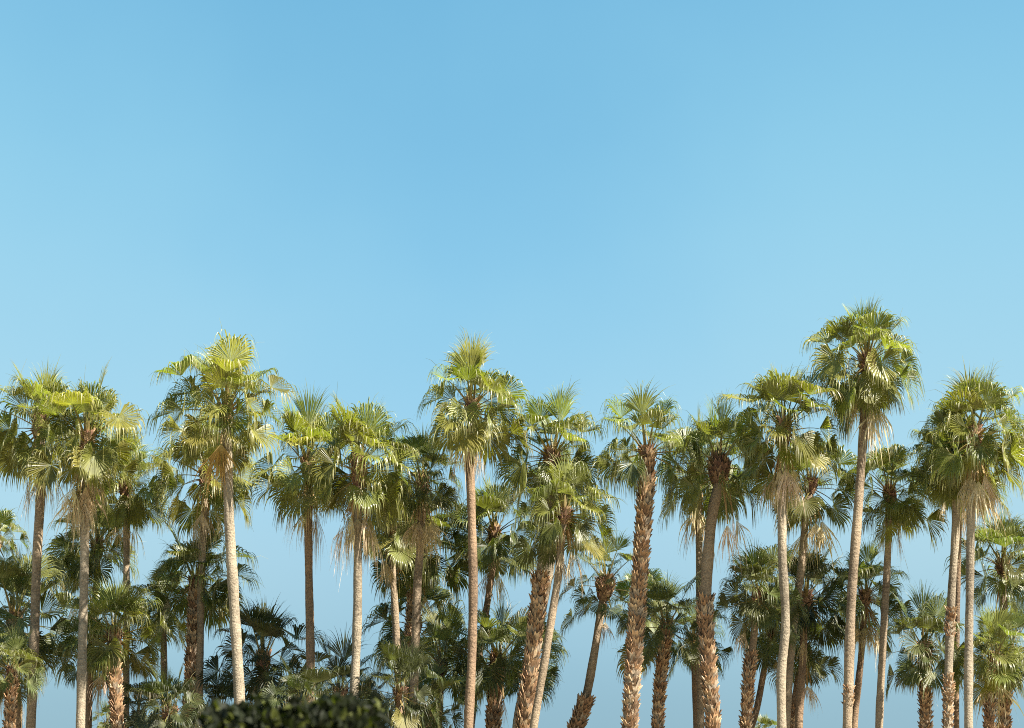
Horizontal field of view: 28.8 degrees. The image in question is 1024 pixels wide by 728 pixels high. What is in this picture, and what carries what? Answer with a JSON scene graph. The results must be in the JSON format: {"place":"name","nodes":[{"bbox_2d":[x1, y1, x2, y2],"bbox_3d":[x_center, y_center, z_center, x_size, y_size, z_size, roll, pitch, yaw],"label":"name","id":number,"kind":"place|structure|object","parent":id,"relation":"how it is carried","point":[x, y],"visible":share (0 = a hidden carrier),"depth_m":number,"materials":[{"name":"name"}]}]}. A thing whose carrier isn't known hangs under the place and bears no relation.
{"place":"outdoors","nodes":[
{"label":"outdoors","id":0,"kind":"place"},
{"bbox_2d":[0,0,1023,727],"label":"sky","id":1,"kind":"structure","parent":0,"point":[611,193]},
{"label":"ground","id":2,"kind":"structure","parent":0,"visible":0},
{"bbox_2d":[0,620,7,677],"bbox_3d":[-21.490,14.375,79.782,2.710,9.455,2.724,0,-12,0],"label":"fan palm","id":3,"kind":"object","parent":2,"relation":"on","point":[1,661],"visible":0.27,"depth_m":80.64,"materials":[{"name":"green plant"}]},
{"bbox_2d":[0,505,31,564],"bbox_3d":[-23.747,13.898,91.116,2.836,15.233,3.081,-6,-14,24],"label":"fan palm","id":4,"kind":"object","parent":2,"relation":"on","point":[6,519],"visible":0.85,"depth_m":92.46,"materials":[{"name":"green plant"}]},
{"bbox_2d":[0,625,47,727],"bbox_3d":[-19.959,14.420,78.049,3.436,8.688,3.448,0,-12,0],"label":"fan palm","id":5,"kind":"object","parent":2,"relation":"on","point":[10,684],"visible":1,"depth_m":78.47,"materials":[{"name":"green plant"}]},
{"bbox_2d":[0,544,96,727],"bbox_3d":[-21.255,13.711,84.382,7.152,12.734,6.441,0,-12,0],"label":"fan palm","id":6,"kind":"object","parent":2,"relation":"on","point":[15,578],"visible":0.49,"depth_m":84.75,"materials":[{"name":"green plant"}]},
{"bbox_2d":[0,356,112,727],"bbox_3d":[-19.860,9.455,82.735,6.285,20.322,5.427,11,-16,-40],"label":"fan palm","id":7,"kind":"object","parent":2,"relation":"on","point":[13,456],"visible":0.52,"depth_m":83.41,"materials":[{"name":"green plant"}]},
{"bbox_2d":[20,357,150,727],"bbox_3d":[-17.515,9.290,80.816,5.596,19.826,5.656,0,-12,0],"label":"fan palm","id":8,"kind":"object","parent":2,"relation":"on","point":[91,477],"visible":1,"depth_m":81.10,"materials":[{"name":"green plant"}]},
{"bbox_2d":[48,611,122,727],"bbox_3d":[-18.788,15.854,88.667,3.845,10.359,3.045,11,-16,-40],"label":"fan palm","id":9,"kind":"object","parent":2,"relation":"on","point":[73,676],"visible":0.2,"depth_m":88.72,"materials":[{"name":"green plant"}]},
{"bbox_2d":[44,494,140,727],"bbox_3d":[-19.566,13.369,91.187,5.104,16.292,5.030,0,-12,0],"label":"fan palm","id":10,"kind":"object","parent":2,"relation":"on","point":[68,554],"visible":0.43,"depth_m":91.00,"materials":[{"name":"green plant"}]},
{"bbox_2d":[92,699,110,727],"bbox_3d":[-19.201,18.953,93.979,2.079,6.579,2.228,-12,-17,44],"label":"fan palm","id":11,"kind":"object","parent":2,"relation":"on","point":[102,724],"visible":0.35,"depth_m":94.39,"materials":[{"name":"green plant"}]},
{"bbox_2d":[44,572,190,727],"bbox_3d":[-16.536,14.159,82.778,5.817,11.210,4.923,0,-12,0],"label":"fan palm","id":12,"kind":"object","parent":2,"relation":"on","point":[110,657],"visible":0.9,"depth_m":83.13,"materials":[{"name":"green plant"}]},
{"bbox_2d":[70,424,180,726],"bbox_3d":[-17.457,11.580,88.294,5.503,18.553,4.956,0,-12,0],"label":"fan palm","id":13,"kind":"object","parent":2,"relation":"on","point":[135,512],"visible":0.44,"depth_m":88.99,"materials":[{"name":"green plant"}]},
{"bbox_2d":[101,680,168,727],"bbox_3d":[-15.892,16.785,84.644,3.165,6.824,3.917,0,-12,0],"label":"fan palm","id":14,"kind":"object","parent":2,"relation":"on","point":[126,687],"visible":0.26,"depth_m":84.44,"materials":[{"name":"green plant"}]},
{"bbox_2d":[120,658,208,727],"bbox_3d":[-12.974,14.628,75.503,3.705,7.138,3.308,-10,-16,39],"label":"fan palm","id":15,"kind":"object","parent":2,"relation":"on","point":[170,718],"visible":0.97,"depth_m":75.42,"materials":[{"name":"green plant"}]},
{"bbox_2d":[130,563,205,712],"bbox_3d":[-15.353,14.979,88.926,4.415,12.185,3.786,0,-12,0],"label":"fan palm","id":16,"kind":"object","parent":2,"relation":"on","point":[165,637],"visible":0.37,"depth_m":89.28,"materials":[{"name":"green plant"}]},
{"bbox_2d":[139,410,266,727],"bbox_3d":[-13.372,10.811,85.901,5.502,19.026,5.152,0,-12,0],"label":"fan palm","id":17,"kind":"object","parent":2,"relation":"on","point":[169,482],"visible":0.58,"depth_m":86.44,"materials":[{"name":"green plant"}]},
{"bbox_2d":[145,512,262,727],"bbox_3d":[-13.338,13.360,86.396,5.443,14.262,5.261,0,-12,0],"label":"fan palm","id":18,"kind":"object","parent":2,"relation":"on","point":[178,594],"visible":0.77,"depth_m":86.52,"materials":[{"name":"green plant"}]},
{"bbox_2d":[139,318,298,703],"bbox_3d":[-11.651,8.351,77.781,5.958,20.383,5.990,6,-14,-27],"label":"fan palm","id":19,"kind":"object","parent":2,"relation":"on","point":[218,372],"visible":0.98,"depth_m":78.55,"materials":[{"name":"green plant"}]},
{"bbox_2d":[203,667,253,720],"bbox_3d":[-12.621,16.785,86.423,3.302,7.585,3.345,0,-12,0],"label":"fan palm","id":20,"kind":"object","parent":2,"relation":"on","point":[211,693],"visible":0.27,"depth_m":86.58,"materials":[{"name":"green plant"}]},
{"bbox_2d":[193,593,327,708],"bbox_3d":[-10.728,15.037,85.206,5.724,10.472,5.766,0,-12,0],"label":"fan palm","id":21,"kind":"object","parent":2,"relation":"on","point":[258,619],"visible":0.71,"depth_m":84.72,"materials":[{"name":"green plant"}]},
{"bbox_2d":[192,687,389,727],"bbox_3d":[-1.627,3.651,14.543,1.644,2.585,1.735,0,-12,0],"label":"shrub","id":22,"kind":"object","parent":2,"relation":"on","point":[337,710],"visible":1,"depth_m":14.34,"materials":[{"name":"green plant"}]},
{"bbox_2d":[253,652,338,708],"bbox_3d":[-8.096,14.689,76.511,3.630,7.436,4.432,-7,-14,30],"label":"fan palm","id":23,"kind":"object","parent":2,"relation":"on","point":[306,679],"visible":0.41,"depth_m":76.45,"materials":[{"name":"green plant"}]},
{"bbox_2d":[245,380,378,700],"bbox_3d":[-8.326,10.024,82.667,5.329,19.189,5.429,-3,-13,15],"label":"fan palm","id":24,"kind":"object","parent":2,"relation":"on","point":[311,425],"visible":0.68,"depth_m":83.09,"materials":[{"name":"green plant"}]},
{"bbox_2d":[290,623,379,697],"bbox_3d":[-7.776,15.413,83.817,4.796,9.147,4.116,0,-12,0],"label":"fan palm","id":25,"kind":"object","parent":2,"relation":"on","point":[343,674],"visible":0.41,"depth_m":84.02,"materials":[{"name":"green plant"}]},
{"bbox_2d":[305,384,427,699],"bbox_3d":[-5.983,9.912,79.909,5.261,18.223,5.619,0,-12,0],"label":"fan palm","id":26,"kind":"object","parent":2,"relation":"on","point":[369,431],"visible":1,"depth_m":80.46,"materials":[{"name":"green plant"}]},
{"bbox_2d":[344,677,395,727],"bbox_3d":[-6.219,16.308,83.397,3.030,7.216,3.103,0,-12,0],"label":"fan palm","id":27,"kind":"object","parent":2,"relation":"on","point":[379,687],"visible":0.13,"depth_m":83.69,"materials":[{"name":"green plant"}]},
{"bbox_2d":[346,467,437,703],"bbox_3d":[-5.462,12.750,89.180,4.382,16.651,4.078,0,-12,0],"label":"fan palm","id":28,"kind":"object","parent":2,"relation":"on","point":[390,546],"visible":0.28,"depth_m":89.59,"materials":[{"name":"green plant"}]},
{"bbox_2d":[349,637,448,727],"bbox_3d":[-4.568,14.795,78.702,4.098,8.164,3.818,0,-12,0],"label":"fan palm","id":29,"kind":"object","parent":2,"relation":"on","point":[406,713],"visible":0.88,"depth_m":78.76,"materials":[{"name":"green plant"}]},
{"bbox_2d":[361,553,467,682],"bbox_3d":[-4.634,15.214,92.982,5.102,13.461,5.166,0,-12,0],"label":"fan palm","id":30,"kind":"object","parent":2,"relation":"on","point":[382,610],"visible":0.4,"depth_m":93.52,"materials":[{"name":"green plant"}]},
{"bbox_2d":[377,423,463,727],"bbox_3d":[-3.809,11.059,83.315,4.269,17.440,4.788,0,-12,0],"label":"fan palm","id":31,"kind":"object","parent":2,"relation":"on","point":[421,532],"visible":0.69,"depth_m":83.92,"materials":[{"name":"green plant"}]},
{"bbox_2d":[364,482,485,691],"bbox_3d":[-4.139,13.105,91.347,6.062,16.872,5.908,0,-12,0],"label":"fan palm","id":32,"kind":"object","parent":2,"relation":"on","point":[430,572],"visible":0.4,"depth_m":91.53,"materials":[{"name":"green plant"}]},
{"bbox_2d":[387,659,480,727],"bbox_3d":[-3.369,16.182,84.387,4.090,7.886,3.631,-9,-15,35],"label":"fan palm","id":33,"kind":"object","parent":2,"relation":"on","point":[452,683],"visible":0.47,"depth_m":84.73,"materials":[{"name":"green plant"}]},
{"bbox_2d":[395,596,486,723],"bbox_3d":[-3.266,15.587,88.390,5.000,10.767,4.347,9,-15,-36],"label":"fan palm","id":34,"kind":"object","parent":2,"relation":"on","point":[450,623],"visible":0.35,"depth_m":89.06,"materials":[{"name":"green plant"}]},
{"bbox_2d":[417,327,533,727],"bbox_3d":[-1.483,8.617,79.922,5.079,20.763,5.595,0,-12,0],"label":"fan palm","id":35,"kind":"object","parent":2,"relation":"on","point":[474,435],"visible":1,"depth_m":80.67,"materials":[{"name":"green plant"}]},
{"bbox_2d":[435,470,540,727],"bbox_3d":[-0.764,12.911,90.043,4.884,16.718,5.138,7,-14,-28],"label":"fan palm","id":36,"kind":"object","parent":2,"relation":"on","point":[489,561],"visible":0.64,"depth_m":90.74,"materials":[{"name":"green plant"}]},
{"bbox_2d":[439,595,568,727],"bbox_3d":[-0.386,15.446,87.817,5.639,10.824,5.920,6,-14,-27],"label":"fan palm","id":37,"kind":"object","parent":2,"relation":"on","point":[494,673],"visible":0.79,"depth_m":87.47,"materials":[{"name":"green plant"}]},
{"bbox_2d":[486,610,570,708],"bbox_3d":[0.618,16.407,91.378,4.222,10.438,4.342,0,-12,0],"label":"fan palm","id":38,"kind":"object","parent":2,"relation":"on","point":[553,670],"visible":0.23,"depth_m":91.38,"materials":[{"name":"green plant"}]},
{"bbox_2d":[487,379,607,727],"bbox_3d":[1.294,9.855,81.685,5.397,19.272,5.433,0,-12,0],"label":"fan palm","id":39,"kind":"object","parent":2,"relation":"on","point":[539,580],"visible":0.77,"depth_m":82.03,"materials":[{"name":"green plant"}]},
{"bbox_2d":[499,443,606,727],"bbox_3d":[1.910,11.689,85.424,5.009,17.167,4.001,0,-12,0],"label":"fan palm","id":40,"kind":"object","parent":2,"relation":"on","point":[522,509],"visible":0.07,"depth_m":86.39,"materials":[{"name":"green plant"}]},
{"bbox_2d":[508,447,622,727],"bbox_3d":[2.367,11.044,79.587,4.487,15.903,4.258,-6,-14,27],"label":"fan palm","id":41,"kind":"object","parent":2,"relation":"on","point":[560,532],"visible":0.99,"depth_m":80.26,"materials":[{"name":"green plant"}]},
{"bbox_2d":[557,530,655,727],"bbox_3d":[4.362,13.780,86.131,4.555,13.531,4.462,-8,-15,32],"label":"fan palm","id":42,"kind":"object","parent":2,"relation":"on","point":[605,586],"visible":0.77,"depth_m":86.19,"materials":[{"name":"green plant"}]},
{"bbox_2d":[611,566,674,641],"bbox_3d":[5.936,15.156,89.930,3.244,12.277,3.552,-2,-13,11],"label":"fan palm","id":43,"kind":"object","parent":2,"relation":"on","point":[624,585],"visible":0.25,"depth_m":90.39,"materials":[{"name":"green plant"}]},
{"bbox_2d":[588,378,709,727],"bbox_3d":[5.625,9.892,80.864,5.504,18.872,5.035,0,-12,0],"label":"fan palm","id":44,"kind":"object","parent":2,"relation":"on","point":[641,480],"visible":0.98,"depth_m":81.34,"materials":[{"name":"green plant"}]},
{"bbox_2d":[615,570,730,727],"bbox_3d":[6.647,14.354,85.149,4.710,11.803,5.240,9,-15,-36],"label":"fan palm","id":45,"kind":"object","parent":2,"relation":"on","point":[658,650],"visible":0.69,"depth_m":84.83,"materials":[{"name":"green plant"}]},
{"bbox_2d":[655,405,746,727],"bbox_3d":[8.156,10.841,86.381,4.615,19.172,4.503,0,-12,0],"label":"fan palm","id":46,"kind":"object","parent":2,"relation":"on","point":[698,532],"visible":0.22,"depth_m":87.21,"materials":[{"name":"green plant"}]},
{"bbox_2d":[667,597,734,727],"bbox_3d":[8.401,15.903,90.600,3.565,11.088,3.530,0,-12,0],"label":"fan palm","id":47,"kind":"object","parent":2,"relation":"on","point":[725,651],"visible":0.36,"depth_m":90.84,"materials":[{"name":"green plant"}]},
{"bbox_2d":[656,389,766,727],"bbox_3d":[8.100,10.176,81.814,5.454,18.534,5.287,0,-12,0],"label":"fan palm","id":48,"kind":"object","parent":2,"relation":"on","point":[719,460],"visible":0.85,"depth_m":82.17,"materials":[{"name":"green plant"}]},
{"bbox_2d":[713,537,809,727],"bbox_3d":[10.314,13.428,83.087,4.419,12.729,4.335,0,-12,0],"label":"fan palm","id":49,"kind":"object","parent":2,"relation":"on","point":[755,608],"visible":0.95,"depth_m":83.28,"materials":[{"name":"green plant"}]},
{"bbox_2d":[755,714,776,727],"bbox_3d":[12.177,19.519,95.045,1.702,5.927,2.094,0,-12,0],"label":"fan palm","id":50,"kind":"object","parent":2,"relation":"on","point":[766,721],"visible":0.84,"depth_m":95.31,"materials":[{"name":"green plant"}]},
{"bbox_2d":[724,576,820,727],"bbox_3d":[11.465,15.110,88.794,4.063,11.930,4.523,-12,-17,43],"label":"fan palm","id":51,"kind":"object","parent":2,"relation":"on","point":[767,650],"visible":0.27,"depth_m":88.64,"materials":[{"name":"green plant"}]},
{"bbox_2d":[714,361,844,727],"bbox_3d":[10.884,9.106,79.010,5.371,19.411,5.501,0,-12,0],"label":"fan palm","id":52,"kind":"object","parent":2,"relation":"on","point":[781,486],"visible":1,"depth_m":79.52,"materials":[{"name":"green plant"}]},
{"bbox_2d":[765,621,843,727],"bbox_3d":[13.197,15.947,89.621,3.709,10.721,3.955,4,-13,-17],"label":"fan palm","id":53,"kind":"object","parent":2,"relation":"on","point":[820,667],"visible":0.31,"depth_m":89.72,"materials":[{"name":"green plant"}]},
{"bbox_2d":[758,541,864,727],"bbox_3d":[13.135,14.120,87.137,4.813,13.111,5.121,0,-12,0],"label":"fan palm","id":54,"kind":"object","parent":2,"relation":"on","point":[836,622],"visible":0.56,"depth_m":87.20,"materials":[{"name":"green plant"}]},
{"bbox_2d":[767,426,857,727],"bbox_3d":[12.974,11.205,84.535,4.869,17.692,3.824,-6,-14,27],"label":"fan palm","id":55,"kind":"object","parent":2,"relation":"on","point":[815,510],"visible":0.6,"depth_m":85.44,"materials":[{"name":"green plant"}]},
{"bbox_2d":[799,289,925,727],"bbox_3d":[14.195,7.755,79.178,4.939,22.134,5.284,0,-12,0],"label":"fan palm","id":56,"kind":"object","parent":2,"relation":"on","point":[869,392],"visible":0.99,"depth_m":79.78,"materials":[{"name":"green plant"}]},
{"bbox_2d":[822,537,916,727],"bbox_3d":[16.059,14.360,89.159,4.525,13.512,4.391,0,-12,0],"label":"fan palm","id":57,"kind":"object","parent":2,"relation":"on","point":[867,570],"visible":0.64,"depth_m":89.49,"materials":[{"name":"green plant"}]},
{"bbox_2d":[829,442,950,727],"bbox_3d":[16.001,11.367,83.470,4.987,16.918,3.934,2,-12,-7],"label":"fan palm","id":58,"kind":"object","parent":2,"relation":"on","point":[893,512],"visible":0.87,"depth_m":83.91,"materials":[{"name":"green plant"}]},
{"bbox_2d":[873,579,978,727],"bbox_3d":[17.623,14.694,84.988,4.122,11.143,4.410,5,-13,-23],"label":"fan palm","id":59,"kind":"object","parent":2,"relation":"on","point":[922,674],"visible":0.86,"depth_m":84.70,"materials":[{"name":"green plant"}]},
{"bbox_2d":[895,395,1004,727],"bbox_3d":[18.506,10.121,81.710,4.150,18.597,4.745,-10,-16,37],"label":"fan palm","id":60,"kind":"object","parent":2,"relation":"on","point":[950,623],"visible":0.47,"depth_m":81.95,"materials":[{"name":"green plant"}]},
{"bbox_2d":[915,442,1011,727],"bbox_3d":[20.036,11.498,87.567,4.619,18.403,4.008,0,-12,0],"label":"fan palm","id":61,"kind":"object","parent":2,"relation":"on","point":[956,702],"visible":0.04,"depth_m":87.86,"materials":[{"name":"green plant"}]},
{"bbox_2d":[911,356,1023,727],"bbox_3d":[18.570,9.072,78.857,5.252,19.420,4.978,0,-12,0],"label":"fan palm","id":62,"kind":"object","parent":2,"relation":"on","point":[1008,453],"visible":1,"depth_m":79.52,"materials":[{"name":"green plant"}]},
{"bbox_2d":[943,505,1023,665],"bbox_3d":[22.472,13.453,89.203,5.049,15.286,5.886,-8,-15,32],"label":"fan palm","id":63,"kind":"object","parent":2,"relation":"on","point":[1006,573],"visible":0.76,"depth_m":89.56,"materials":[{"name":"green plant"}]},
{"bbox_2d":[953,601,1023,727],"bbox_3d":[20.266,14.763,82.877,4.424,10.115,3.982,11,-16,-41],"label":"fan palm","id":64,"kind":"object","parent":2,"relation":"on","point":[996,678],"visible":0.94,"depth_m":82.74,"materials":[{"name":"green plant"}]},
{"bbox_2d":[973,603,1023,727],"bbox_3d":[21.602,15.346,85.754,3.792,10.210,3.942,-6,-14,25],"label":"fan palm","id":65,"kind":"object","parent":2,"relation":"on","point":[1005,721],"visible":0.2,"depth_m":85.65,"materials":[{"name":"green plant"}]}
]}

